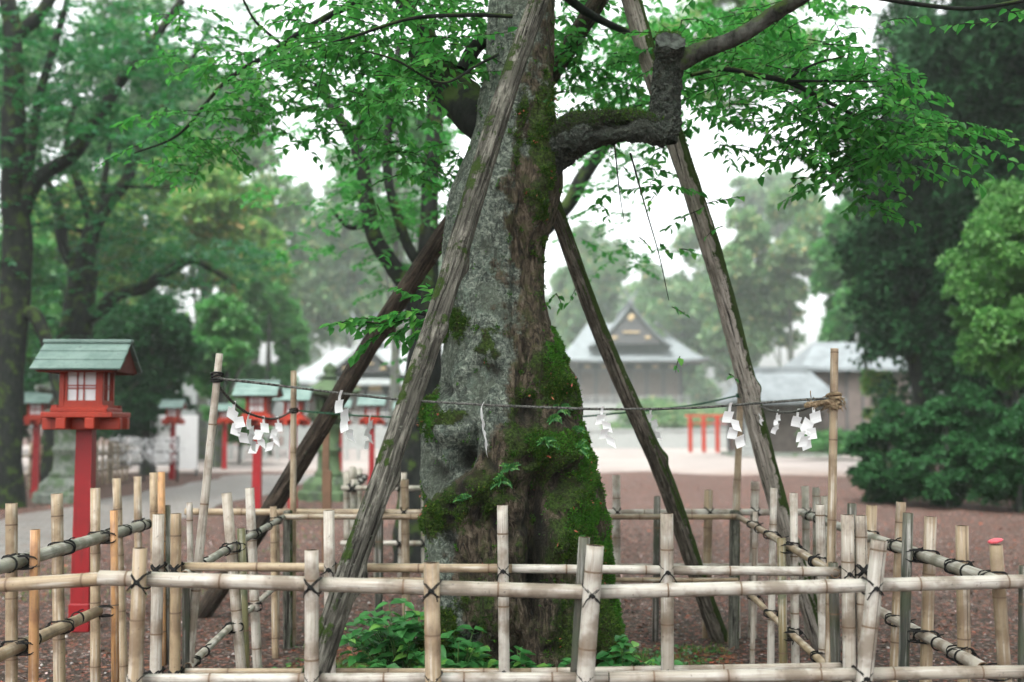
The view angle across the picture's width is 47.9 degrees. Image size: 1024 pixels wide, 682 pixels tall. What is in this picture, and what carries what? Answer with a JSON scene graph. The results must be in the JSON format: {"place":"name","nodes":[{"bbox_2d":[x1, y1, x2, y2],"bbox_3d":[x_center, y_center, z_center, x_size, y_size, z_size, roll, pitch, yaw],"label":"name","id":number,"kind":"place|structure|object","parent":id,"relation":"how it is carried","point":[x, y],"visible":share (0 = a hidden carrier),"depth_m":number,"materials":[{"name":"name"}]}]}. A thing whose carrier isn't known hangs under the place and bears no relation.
{"place":"outdoors","nodes":[
{"label":"outdoors","id":0,"kind":"place"},
{"bbox_2d":[0,474,313,559],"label":"stone path","id":1,"kind":"structure","parent":0,"point":[177,498],"depth_m":20.96,"materials":[{"name":"stone"}]},
{"bbox_2d":[22,445,861,476],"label":"courtyard gravel","id":2,"kind":"structure","parent":0,"point":[700,462],"depth_m":41.91,"materials":[{"name":"gravel"}]},
{"bbox_2d":[216,403,236,468],"bbox_3d":[-9.188,3.050,36.877,0.636,2.106,0.613,0,-4,0],"label":"lantern post","id":3,"kind":"object","parent":2,"relation":"on","point":[224,419],"visible":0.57,"depth_m":36.78,"materials":[{"name":"paint"}]},
{"bbox_2d":[227,432,384,459],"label":"stone fence","id":4,"kind":"object","parent":2,"relation":"on","point":[346,447],"visible":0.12,"depth_m":45.77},
{"bbox_2d":[587,429,726,448],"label":"stone wall","id":5,"kind":"structure","parent":2,"relation":"on","point":[670,439],"depth_m":65.61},
{"bbox_2d":[685,415,731,452],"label":"red gate railing","id":6,"kind":"object","parent":2,"relation":"on","point":[703,423],"visible":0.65,"depth_m":57.37,"materials":[{"name":"orange paint"}]},
{"bbox_2d":[716,367,845,456],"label":"pavilion","id":7,"kind":"structure","parent":2,"relation":"on","point":[782,383],"depth_m":51.24,"materials":[{"name":"stone"}]},
{"bbox_2d":[783,342,911,436],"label":"storehouse","id":8,"kind":"structure","parent":2,"relation":"on","point":[814,357],"depth_m":53.48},
{"bbox_2d":[0,0,1021,427],"label":"sky","id":9,"kind":"structure","parent":0,"point":[713,176],"materials":[{"name":"white"}]},
{"bbox_2d":[0,428,1023,681],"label":"ground","id":10,"kind":"structure","parent":0,"point":[694,488],"depth_m":12.27,"materials":[{"name":"red soil"}]},
{"bbox_2d":[22,443,43,489],"bbox_3d":[-10.863,2.741,25.124,0.180,1.109,1.822,-2,-4,22],"label":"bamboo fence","id":11,"kind":"object","parent":10,"relation":"on","point":[29,456],"visible":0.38,"depth_m":25.56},
{"bbox_2d":[24,392,52,497],"bbox_3d":[-9.456,2.065,22.912,0.636,2.106,0.613,0,-4,-6],"label":"lantern post","id":12,"kind":"object","parent":10,"relation":"on","point":[37,403],"visible":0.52,"depth_m":22.83,"materials":[{"name":"paint"}]},
{"bbox_2d":[0,215,102,386],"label":"tree","id":13,"kind":"object","parent":10,"relation":"on","point":[39,279],"visible":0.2,"depth_m":35.86,"materials":[{"name":"green plant"}]},
{"bbox_2d":[32,374,75,503],"bbox_3d":[-8.482,1.685,21.936,1.276,2.726,1.160,0,-4,0],"label":"stone lantern","id":14,"kind":"object","parent":10,"relation":"on","point":[60,479],"visible":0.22,"depth_m":21.66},
{"bbox_2d":[23,365,117,446],"bbox_3d":[-12.261,2.089,29.691,3.845,3.111,3.962,0,-4,0],"label":"shrub","id":15,"kind":"object","parent":10,"relation":"on","point":[30,387],"visible":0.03,"depth_m":30.04,"materials":[{"name":"green plant"}]},
{"bbox_2d":[29,339,141,631],"bbox_3d":[-3.109,1.040,8.388,0.636,2.106,0.613,0,-4,-3],"label":"lantern post","id":16,"kind":"object","parent":10,"relation":"on","point":[86,408],"visible":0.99,"depth_m":8.30,"materials":[{"name":"paint"}]},
{"bbox_2d":[64,372,97,399],"bbox_3d":[-3.102,0.325,8.304,0.236,0.205,0.016,0,-4,-3],"label":"window","id":17,"kind":"structure","parent":16,"relation":"in","point":[78,385],"depth_m":8.31,"materials":[{"name":"paper"}]},
{"bbox_2d":[104,373,111,400],"bbox_3d":[-2.975,0.335,8.446,0.016,0.205,0.236,0,-4,-3],"label":"window","id":18,"kind":"structure","parent":16,"relation":"in","point":[107,376],"depth_m":8.48,"materials":[{"name":"paper"}]},
{"bbox_2d":[33,174,173,440],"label":"tree","id":19,"kind":"object","parent":10,"relation":"on","point":[115,280],"visible":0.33,"depth_m":43.53,"materials":[{"name":"green plant"}]},
{"bbox_2d":[0,0,210,183],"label":"tree","id":20,"kind":"object","parent":10,"relation":"on","point":[133,96],"visible":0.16,"depth_m":60.10,"materials":[{"name":"green plant"}]},
{"bbox_2d":[96,439,130,485],"bbox_3d":[-9.874,2.965,28.359,0.173,1.118,3.205,0,-4,-3],"label":"bamboo fence","id":21,"kind":"object","parent":10,"relation":"on","point":[117,468],"visible":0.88,"depth_m":28.15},
{"bbox_2d":[45,373,188,462],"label":"tree","id":22,"kind":"object","parent":10,"relation":"on","point":[105,434],"visible":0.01,"depth_m":40.55,"materials":[{"name":"green plant"}]},
{"bbox_2d":[89,103,187,303],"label":"tree","id":23,"kind":"object","parent":10,"relation":"on","point":[124,111],"visible":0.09,"depth_m":49.03,"materials":[{"name":"green plant"}]},
{"bbox_2d":[105,434,185,480],"bbox_3d":[-9.371,2.968,29.321,2.006,1.207,0.692,0,-4,0],"label":"fortune paper rack","id":24,"kind":"object","parent":10,"relation":"on","point":[143,443],"visible":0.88,"depth_m":29.35,"materials":[{"name":"white"}]},
{"bbox_2d":[0,0,298,508],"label":"cherry tree","id":25,"kind":"object","parent":10,"relation":"on","point":[23,180],"visible":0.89,"depth_m":20.50,"materials":[{"name":"green plant"}]},
{"bbox_2d":[0,26,300,488],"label":"cherry tree","id":26,"kind":"object","parent":10,"relation":"on","point":[83,311],"visible":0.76,"depth_m":26.51,"materials":[{"name":"green plant"}]},
{"bbox_2d":[92,276,211,474],"bbox_3d":[-10.365,0.963,32.807,3.114,5.797,3.007,3,-5,-39],"label":"tree","id":27,"kind":"object","parent":10,"relation":"on","point":[170,353],"visible":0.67,"depth_m":32.47,"materials":[{"name":"green plant"}]},
{"bbox_2d":[115,394,197,447],"bbox_3d":[-10.415,2.580,33.137,2.657,2.618,2.760,1,-4,-18],"label":"shrub","id":28,"kind":"object","parent":10,"relation":"on","point":[142,417],"visible":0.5,"depth_m":32.23,"materials":[{"name":"green plant"}]},
{"bbox_2d":[158,399,187,479],"bbox_3d":[-8.947,2.592,30.393,0.636,2.106,0.613,0,-4,0],"label":"lantern post","id":29,"kind":"object","parent":10,"relation":"on","point":[173,408],"visible":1,"depth_m":30.30,"materials":[{"name":"paint"}]},
{"bbox_2d":[150,415,198,475],"bbox_3d":[-9.422,2.918,32.124,1.330,1.700,0.140,0,-4,0],"label":"notice board","id":30,"kind":"object","parent":10,"relation":"on","point":[188,430],"visible":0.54,"depth_m":32.08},
{"bbox_2d":[190,353,223,667],"bbox_3d":[-1.347,0.976,4.934,0.195,1.851,0.056,0,-4,0],"label":"bamboo pole","id":31,"kind":"object","parent":10,"relation":"on","point":[201,529],"visible":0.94,"depth_m":4.94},
{"bbox_2d":[215,377,828,410],"bbox_3d":[0.053,0.228,4.971,2.667,0.146,0.025,0,-4,0],"label":"rope","id":32,"kind":"object","parent":31,"relation":"attached to","point":[516,406],"visible":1,"depth_m":4.96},
{"bbox_2d":[335,390,354,441],"bbox_3d":[-0.720,0.324,4.958,0.030,0.224,0.117,-3,-5,38],"label":"paper streamer","id":33,"kind":"object","parent":32,"relation":"hanging from","point":[344,416],"visible":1,"depth_m":4.96,"materials":[{"name":"white"}]},
{"bbox_2d":[595,406,615,447],"bbox_3d":[0.402,0.370,4.944,0.087,0.180,0.025,0,-4,-6],"label":"paper streamer","id":34,"kind":"object","parent":32,"relation":"hanging from","point":[607,428],"visible":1,"depth_m":4.95,"materials":[{"name":"white"}]},
{"bbox_2d":[722,403,744,448],"bbox_3d":[0.952,0.363,4.943,0.107,0.198,0.023,1,-4,-17],"label":"paper streamer","id":35,"kind":"object","parent":32,"relation":"hanging from","point":[734,430],"visible":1,"depth_m":4.94,"materials":[{"name":"white"}]},
{"bbox_2d":[131,129,283,459],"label":"tree","id":36,"kind":"object","parent":10,"relation":"on","point":[214,210],"visible":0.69,"depth_m":44.91,"materials":[{"name":"green plant"}]},
{"bbox_2d":[184,291,262,467],"bbox_3d":[-9.794,1.272,37.859,3.206,5.890,3.456,0,-4,0],"label":"tree","id":37,"kind":"object","parent":10,"relation":"on","point":[225,326],"visible":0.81,"depth_m":37.48,"materials":[{"name":"green plant"}]},
{"bbox_2d":[172,70,282,434],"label":"tree","id":38,"kind":"object","parent":10,"relation":"on","point":[257,157],"visible":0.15,"depth_m":94.63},
{"bbox_2d":[199,388,272,463],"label":"shrub","id":39,"kind":"object","parent":10,"relation":"on","point":[231,438],"visible":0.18,"depth_m":41.19,"materials":[{"name":"green plant"}]},
{"bbox_2d":[214,215,295,450],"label":"tree","id":40,"kind":"object","parent":10,"relation":"on","point":[263,234],"visible":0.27,"depth_m":57.80,"materials":[{"name":"green plant"}]},
{"bbox_2d":[232,380,283,508],"bbox_3d":[-3.652,1.614,16.527,0.636,2.106,0.613,0,-4,-2],"label":"lantern post","id":41,"kind":"object","parent":10,"relation":"on","point":[258,397],"visible":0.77,"depth_m":16.44,"materials":[{"name":"paint"}]},
{"bbox_2d":[248,397,264,410],"bbox_3d":[-3.648,0.900,16.443,0.236,0.205,0.016,0,-4,-2],"label":"window","id":42,"kind":"structure","parent":41,"relation":"in","point":[254,403],"depth_m":16.44,"materials":[{"name":"paper"}]},
{"bbox_2d":[207,168,311,363],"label":"tree","id":43,"kind":"object","parent":10,"relation":"on","point":[269,180],"visible":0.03,"depth_m":79.80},
{"bbox_2d":[232,271,311,455],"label":"tree","id":44,"kind":"object","parent":10,"relation":"on","point":[288,329],"visible":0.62,"depth_m":52.06,"materials":[{"name":"green plant"}]},
{"bbox_2d":[244,180,335,426],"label":"tree","id":45,"kind":"object","parent":10,"relation":"on","point":[313,291],"visible":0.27,"depth_m":118.93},
{"bbox_2d":[289,371,297,645],"bbox_3d":[-1.492,1.153,7.838,0.070,1.903,0.064,0,-4,0],"label":"bamboo pole","id":46,"kind":"object","parent":10,"relation":"on","point":[293,436],"visible":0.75,"depth_m":7.84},
{"bbox_2d":[220,386,293,419],"bbox_3d":[-1.412,0.363,6.438,0.062,0.155,2.891,0,-4,-4],"label":"rope","id":47,"kind":"object","parent":46,"relation":"attached to","point":[236,404],"visible":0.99,"depth_m":6.05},
{"bbox_2d":[227,401,248,442],"bbox_3d":[-1.309,0.389,5.513,0.111,0.204,0.025,2,-5,-28],"label":"paper streamer","id":48,"kind":"object","parent":47,"relation":"hanging from","point":[238,424],"visible":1,"depth_m":5.51,"materials":[{"name":"white"}]},
{"bbox_2d":[248,416,268,453],"bbox_3d":[-1.468,0.543,6.676,0.120,0.217,0.025,1,-4,-11],"label":"paper streamer","id":49,"kind":"object","parent":47,"relation":"hanging from","point":[259,433],"visible":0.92,"depth_m":6.68,"materials":[{"name":"white"}]},
{"bbox_2d":[298,395,735,418],"bbox_3d":[0.035,0.454,7.888,3.066,0.179,0.027,0,-4,0],"label":"rope","id":50,"kind":"object","parent":46,"relation":"attached to","point":[583,416],"visible":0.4,"depth_m":7.88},
{"bbox_2d":[273,387,314,508],"bbox_3d":[-3.778,1.853,19.919,0.636,2.106,0.613,0,-4,-2],"label":"lantern post","id":51,"kind":"object","parent":10,"relation":"on","point":[303,396],"visible":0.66,"depth_m":19.82,"materials":[{"name":"paint"}]},
{"bbox_2d":[322,431,331,562],"bbox_3d":[-1.918,1.518,11.928,0.100,1.650,0.070,0,-4,0],"label":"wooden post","id":52,"kind":"object","parent":10,"relation":"on","point":[326,488],"visible":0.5,"depth_m":11.90,"materials":[{"name":"brown wood"}]},
{"bbox_2d":[266,240,389,367],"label":"tree","id":53,"kind":"object","parent":10,"relation":"on","point":[316,350],"visible":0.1,"depth_m":180.13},
{"bbox_2d":[297,362,361,501],"bbox_3d":[-3.562,1.748,22.433,1.250,2.671,1.137,0,-4,0],"label":"stone lantern","id":54,"kind":"object","parent":10,"relation":"on","point":[311,491],"visible":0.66,"depth_m":22.21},
{"bbox_2d":[283,312,407,445],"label":"shrine hall","id":55,"kind":"structure","parent":10,"relation":"on","point":[374,379],"depth_m":72.96,"materials":[{"name":"stone"}]},
{"bbox_2d":[343,466,367,547],"bbox_3d":[-1.576,1.794,11.549,0.167,1.089,2.106,0,-4,-5],"label":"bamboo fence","id":56,"kind":"object","parent":10,"relation":"on","point":[353,472],"visible":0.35,"depth_m":10.62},
{"bbox_2d":[308,144,404,349],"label":"tree","id":57,"kind":"object","parent":10,"relation":"on","point":[352,289],"visible":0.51,"depth_m":124.33,"materials":[{"name":"plant"}]},
{"bbox_2d":[357,395,387,481],"bbox_3d":[-3.149,2.276,25.904,0.636,2.106,0.613,0,-4,0],"label":"lantern post","id":58,"kind":"object","parent":10,"relation":"on","point":[372,406],"visible":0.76,"depth_m":25.81,"materials":[{"name":"paint"}]},
{"bbox_2d":[340,472,424,577],"bbox_3d":[-0.907,1.714,10.528,1.307,1.104,0.136,0,-4,0],"label":"bamboo fence","id":59,"kind":"object","parent":10,"relation":"on","point":[354,489],"visible":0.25,"depth_m":10.52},
{"bbox_2d":[351,158,441,348],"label":"tree","id":60,"kind":"object","parent":10,"relation":"on","point":[406,260],"visible":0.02,"depth_m":187.77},
{"bbox_2d":[344,55,454,421],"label":"tree","id":61,"kind":"object","parent":10,"relation":"on","point":[395,351],"visible":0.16,"depth_m":44.23,"materials":[{"name":"green plant"}]},
{"bbox_2d":[198,0,607,617],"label":"support pole","id":62,"kind":"object","parent":10,"relation":"on","point":[350,378],"visible":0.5,"depth_m":8.08,"materials":[{"name":"brown wood"}]},
{"bbox_2d":[301,0,548,672],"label":"support pole","id":63,"kind":"object","parent":10,"relation":"on","point":[384,481],"visible":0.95,"depth_m":5.04,"materials":[{"name":"brown wood"}]},
{"bbox_2d":[148,488,867,681],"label":"bamboo fence","id":64,"kind":"object","parent":10,"relation":"on","point":[666,570],"visible":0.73,"depth_m":4.86,"materials":[{"name":"grey wood"}]},
{"bbox_2d":[288,641,731,667],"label":"grass","id":65,"kind":"structure","parent":10,"relation":"on","point":[644,659],"depth_m":7.26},
{"bbox_2d":[339,598,473,667],"bbox_3d":[-0.544,1.532,5.868,0.744,0.425,0.594,0,-4,0],"label":"leafy plant","id":66,"kind":"object","parent":65,"relation":"on","point":[399,635],"visible":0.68,"depth_m":5.77,"materials":[{"name":"green plant"}]},
{"bbox_2d":[408,624,497,667],"bbox_3d":[-0.271,1.551,5.652,0.455,0.313,0.411,-4,-5,42],"label":"leafy plant","id":67,"kind":"object","parent":65,"relation":"on","point":[472,657],"visible":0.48,"depth_m":5.62,"materials":[{"name":"green plant"}]},
{"bbox_2d":[292,645,742,667],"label":"rust leaves","id":68,"kind":"object","parent":65,"relation":"on","point":[721,648],"visible":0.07,"depth_m":7.38,"materials":[{"name":"brown plant"}]},
{"bbox_2d":[492,646,547,667],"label":"leafy plant","id":69,"kind":"object","parent":65,"relation":"on","point":[521,660],"visible":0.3,"depth_m":5.53,"materials":[{"name":"green plant"}]},
{"bbox_2d":[596,634,660,677],"bbox_3d":[0.548,1.607,5.684,0.352,0.304,0.466,4,-5,-42],"label":"leafy plant","id":70,"kind":"object","parent":65,"relation":"on","point":[629,658],"visible":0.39,"depth_m":5.68,"materials":[{"name":"green plant"}]},
{"bbox_2d":[0,458,1023,681],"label":"bamboo fence","id":71,"kind":"object","parent":10,"relation":"on","point":[587,591],"visible":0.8,"depth_m":4.41,"materials":[{"name":"wood"}]},
{"bbox_2d":[0,530,1023,681],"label":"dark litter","id":72,"kind":"object","parent":10,"relation":"on","point":[914,645],"visible":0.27,"depth_m":8.98,"materials":[{"name":"brown plant"}]},
{"bbox_2d":[0,523,1023,681],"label":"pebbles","id":73,"kind":"object","parent":10,"relation":"on","point":[301,620],"visible":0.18,"depth_m":9.26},
{"bbox_2d":[1,480,1023,681],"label":"fallen leaves","id":74,"kind":"object","parent":10,"relation":"on","point":[45,651],"visible":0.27,"depth_m":11.62,"materials":[{"name":"brown plant"}]},
{"bbox_2d":[229,0,860,563],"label":"cherry tree","id":75,"kind":"object","parent":10,"relation":"on","point":[431,210],"visible":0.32,"depth_m":12.41,"materials":[{"name":"green plant"}]},
{"bbox_2d":[94,0,1023,667],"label":"cherry tree","id":76,"kind":"object","parent":10,"relation":"on","point":[502,342],"visible":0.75,"depth_m":6.20,"materials":[{"name":"green plant"}]},
{"bbox_2d":[544,289,601,370],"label":"tree","id":77,"kind":"object","parent":10,"relation":"on","point":[553,310],"visible":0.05,"depth_m":201.48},
{"bbox_2d":[547,219,633,343],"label":"tree","id":78,"kind":"object","parent":10,"relation":"on","point":[606,287],"visible":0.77,"depth_m":158.88,"materials":[{"name":"plant"}]},
{"bbox_2d":[604,279,668,322],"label":"tree","id":79,"kind":"object","parent":10,"relation":"on","point":[625,297],"visible":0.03,"depth_m":214.06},
{"bbox_2d":[565,289,710,428],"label":"shrine hall","id":80,"kind":"structure","parent":10,"relation":"on","point":[649,355],"depth_m":142.72,"materials":[{"name":"wood"}]},
{"bbox_2d":[581,372,593,398],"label":"door panel","id":81,"kind":"structure","parent":80,"relation":"in","point":[587,378],"depth_m":142.83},
{"bbox_2d":[598,372,610,398],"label":"door panel","id":82,"kind":"structure","parent":80,"relation":"in","point":[604,380],"depth_m":142.83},
{"bbox_2d":[632,372,644,398],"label":"door panel","id":83,"kind":"structure","parent":80,"relation":"in","point":[638,383],"depth_m":142.83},
{"bbox_2d":[648,372,661,398],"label":"door panel","id":84,"kind":"structure","parent":80,"relation":"in","point":[654,378],"depth_m":142.83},
{"bbox_2d":[665,372,677,398],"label":"door panel","id":85,"kind":"structure","parent":80,"relation":"in","point":[671,378],"depth_m":142.83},
{"bbox_2d":[553,200,727,642],"bbox_3d":[0.867,0.637,7.382,0.178,3.489,0.143,-4,26,43],"label":"support pole","id":86,"kind":"object","parent":10,"relation":"on","point":[655,453],"visible":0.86,"depth_m":7.29,"materials":[{"name":"brown wood"}]},
{"bbox_2d":[600,395,726,428],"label":"shrub","id":87,"kind":"object","parent":10,"relation":"on","point":[672,419],"visible":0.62,"depth_m":96.43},
{"bbox_2d":[630,221,713,402],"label":"tree","id":88,"kind":"object","parent":10,"relation":"on","point":[684,330],"visible":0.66,"depth_m":149.13,"materials":[{"name":"plant"}]},
{"bbox_2d":[684,355,733,428],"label":"tree","id":89,"kind":"object","parent":10,"relation":"on","point":[700,388],"visible":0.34,"depth_m":194.48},
{"bbox_2d":[621,0,817,648],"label":"support pole","id":90,"kind":"object","parent":10,"relation":"on","point":[749,387],"visible":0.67,"depth_m":7.09,"materials":[{"name":"brown wood"}]},
{"bbox_2d":[688,283,774,387],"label":"tree","id":91,"kind":"object","parent":10,"relation":"on","point":[705,307],"visible":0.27,"depth_m":129.38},
{"bbox_2d":[727,388,742,644],"bbox_3d":[1.526,1.184,7.836,0.148,1.844,0.068,0,-4,0],"label":"bamboo pole","id":92,"kind":"object","parent":10,"relation":"on","point":[737,474],"visible":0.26,"depth_m":7.84,"materials":[{"name":"brown wood"}]},
{"bbox_2d":[759,405,821,412],"bbox_3d":[1.494,0.335,6.444,0.042,0.145,2.875,0,-4,3],"label":"rope","id":93,"kind":"object","parent":92,"relation":"attached to","point":[776,411],"visible":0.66,"depth_m":6.21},
{"bbox_2d":[791,409,811,450],"bbox_3d":[1.475,0.452,5.864,0.110,0.215,0.025,1,-4,-11],"label":"paper streamer","id":94,"kind":"object","parent":93,"relation":"hanging from","point":[796,421],"visible":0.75,"depth_m":5.87,"materials":[{"name":"white"}]},
{"bbox_2d":[797,407,821,446],"bbox_3d":[1.407,0.400,5.452,0.115,0.207,0.021,-1,-4,11],"label":"paper streamer","id":95,"kind":"object","parent":93,"relation":"hanging from","point":[807,426],"visible":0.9,"depth_m":5.45,"materials":[{"name":"white"}]},
{"bbox_2d":[613,0,861,209],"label":"tree","id":96,"kind":"object","parent":10,"relation":"on","point":[737,3],"visible":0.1,"depth_m":40.32,"materials":[{"name":"green plant"}]},
{"bbox_2d":[708,184,831,366],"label":"tree","id":97,"kind":"object","parent":10,"relation":"on","point":[763,303],"visible":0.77,"depth_m":99.64,"materials":[{"name":"plant"}]},
{"bbox_2d":[725,168,827,364],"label":"tree","id":98,"kind":"object","parent":10,"relation":"on","point":[752,190],"visible":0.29,"depth_m":200.79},
{"bbox_2d":[804,348,845,681],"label":"bamboo pole","id":99,"kind":"object","parent":10,"relation":"on","point":[833,403],"visible":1,"depth_m":4.96,"materials":[{"name":"wood"}]},
{"bbox_2d":[795,427,859,455],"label":"shrub","id":100,"kind":"object","parent":10,"relation":"on","point":[820,443],"visible":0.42,"depth_m":45.54,"materials":[{"name":"green plant"}]},
{"bbox_2d":[806,189,882,341],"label":"tree","id":101,"kind":"object","parent":10,"relation":"on","point":[826,275],"visible":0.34,"depth_m":61.67,"materials":[{"name":"green plant"}]},
{"bbox_2d":[858,366,902,420],"bbox_3d":[11.506,2.425,35.886,1.336,3.314,1.123,0,-4,0],"label":"shrub","id":102,"kind":"object","parent":10,"relation":"on","point":[870,379],"visible":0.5,"depth_m":35.86,"materials":[{"name":"green plant"}]},
{"bbox_2d":[842,398,936,503],"bbox_3d":[7.058,2.070,21.625,1.686,2.058,2.098,0,-4,0],"label":"azalea bush","id":103,"kind":"object","parent":10,"relation":"on","point":[869,445],"visible":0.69,"depth_m":21.42,"materials":[{"name":"green plant"}]},
{"bbox_2d":[830,111,974,475],"bbox_3d":[10.155,-1.191,28.257,4.493,9.454,3.587,0,-4,0],"label":"evergreen tree","id":104,"kind":"object","parent":10,"relation":"on","point":[890,263],"visible":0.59,"depth_m":27.61,"materials":[{"name":"green plant"}]},
{"bbox_2d":[827,0,985,430],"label":"evergreen tree","id":105,"kind":"object","parent":10,"relation":"on","point":[866,317],"visible":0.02,"depth_m":34.62,"materials":[{"name":"green plant"}]},
{"bbox_2d":[868,0,963,468],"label":"evergreen tree","id":106,"kind":"object","parent":10,"relation":"on","point":[899,38],"visible":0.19,"depth_m":30.45,"materials":[{"name":"green plant"}]},
{"bbox_2d":[881,382,992,507],"bbox_3d":[7.585,1.865,20.464,1.980,2.292,2.164,-2,-4,24],"label":"azalea bush","id":107,"kind":"object","parent":10,"relation":"on","point":[946,486],"visible":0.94,"depth_m":20.29,"materials":[{"name":"green plant"}]},
{"bbox_2d":[887,0,1023,456],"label":"evergreen tree","id":108,"kind":"object","parent":10,"relation":"on","point":[975,74],"visible":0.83,"depth_m":24.82,"materials":[{"name":"green plant"}]},
{"bbox_2d":[908,158,1023,432],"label":"evergreen tree","id":109,"kind":"object","parent":10,"relation":"on","point":[944,375],"visible":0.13,"depth_m":26.76,"materials":[{"name":"green plant"}]},
{"bbox_2d":[935,175,1023,402],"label":"tree","id":110,"kind":"object","parent":10,"relation":"on","point":[989,276],"visible":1,"depth_m":19.74,"materials":[{"name":"green plant"}]},
{"bbox_2d":[959,384,1023,511],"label":"azalea bush","id":111,"kind":"object","parent":10,"relation":"on","point":[998,478],"visible":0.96,"depth_m":19.12,"materials":[{"name":"green plant"}]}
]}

